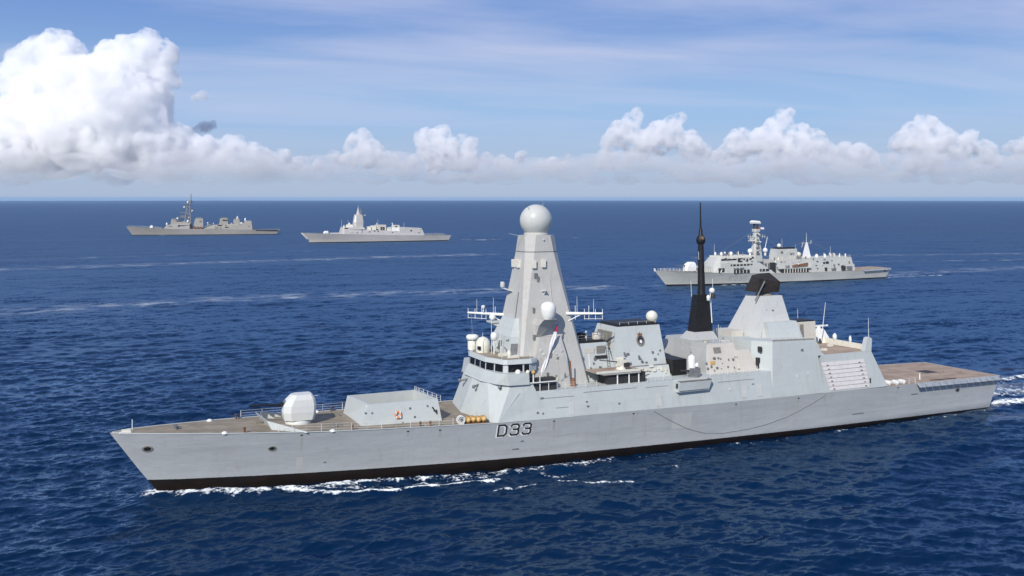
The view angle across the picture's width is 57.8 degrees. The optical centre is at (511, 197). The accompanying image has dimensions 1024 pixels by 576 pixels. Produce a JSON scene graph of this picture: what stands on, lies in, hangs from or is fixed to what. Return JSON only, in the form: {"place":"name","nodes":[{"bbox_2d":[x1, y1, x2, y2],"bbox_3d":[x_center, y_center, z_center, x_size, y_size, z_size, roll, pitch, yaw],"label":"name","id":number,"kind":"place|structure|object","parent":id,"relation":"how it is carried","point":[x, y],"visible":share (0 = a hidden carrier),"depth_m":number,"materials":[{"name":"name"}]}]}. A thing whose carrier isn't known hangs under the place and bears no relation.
{"place":"outdoors","nodes":[
{"label":"outdoors","id":0,"kind":"place"},
{"bbox_2d":[0,200,1023,575],"bbox_3d":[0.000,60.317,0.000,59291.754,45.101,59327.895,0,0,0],"label":"sea","id":1,"kind":"structure","parent":0,"point":[108,322],"depth_m":196.97,"materials":[{"name":"blue liquid"}]},
{"bbox_2d":[126,200,279,234],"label":"warship","id":2,"kind":"object","parent":1,"relation":"on","point":[222,227],"visible":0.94,"depth_m":976.47,"materials":[{"name":"metal"}]},
{"bbox_2d":[301,208,450,242],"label":"warship","id":3,"kind":"object","parent":1,"relation":"on","point":[351,233],"visible":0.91,"depth_m":815.80,"materials":[{"name":"paint"}]},
{"bbox_2d":[110,202,1001,490],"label":"destroyer","id":4,"kind":"object","parent":1,"relation":"on","point":[762,366],"visible":0.99,"depth_m":140.32,"materials":[{"name":"paint"}]},
{"bbox_2d":[456,415,465,424],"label":"hose reel","id":5,"kind":"object","parent":4,"relation":"on","point":[460,419],"visible":1,"depth_m":130.19,"materials":[{"name":"white paint"}]},
{"bbox_2d":[465,416,471,423],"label":"fender","id":6,"kind":"object","parent":4,"relation":"on","point":[468,419],"visible":0.94,"depth_m":130.65,"materials":[{"name":"yellow rubber"}]},
{"bbox_2d":[469,415,476,423],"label":"fender","id":7,"kind":"object","parent":4,"relation":"on","point":[473,418],"visible":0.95,"depth_m":130.91,"materials":[{"name":"yellow rubber"}]},
{"bbox_2d":[475,415,481,423],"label":"fender","id":8,"kind":"object","parent":4,"relation":"on","point":[478,419],"visible":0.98,"depth_m":131.13,"materials":[{"name":"yellow rubber"}]},
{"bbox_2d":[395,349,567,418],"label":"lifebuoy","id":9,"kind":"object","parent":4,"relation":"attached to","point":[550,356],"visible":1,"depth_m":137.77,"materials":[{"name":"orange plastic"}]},
{"bbox_2d":[480,415,486,422],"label":"fender","id":10,"kind":"object","parent":4,"relation":"on","point":[483,418],"visible":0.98,"depth_m":131.32,"materials":[{"name":"yellow rubber"}]},
{"bbox_2d":[540,320,557,374],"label":"ensign","id":11,"kind":"object","parent":4,"relation":"attached to","point":[549,350],"visible":0.94,"depth_m":137.65,"materials":[{"name":"fabric"}]},
{"bbox_2d":[891,380,899,384],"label":"life raft","id":12,"kind":"object","parent":4,"relation":"on","point":[897,382],"visible":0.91,"depth_m":161.53,"materials":[{"name":"white paint"}]},
{"bbox_2d":[898,379,905,383],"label":"life raft","id":13,"kind":"object","parent":4,"relation":"on","point":[901,381],"visible":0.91,"depth_m":162.07,"materials":[{"name":"white paint"}]},
{"bbox_2d":[654,220,890,285],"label":"frigate","id":14,"kind":"object","parent":1,"relation":"on","point":[784,264],"visible":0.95,"depth_m":426.35,"materials":[{"name":"metal"}]},
{"bbox_2d":[0,0,1023,200],"label":"sky","id":15,"kind":"structure","parent":0,"point":[101,100],"materials":[{"name":"blue"}]}
]}

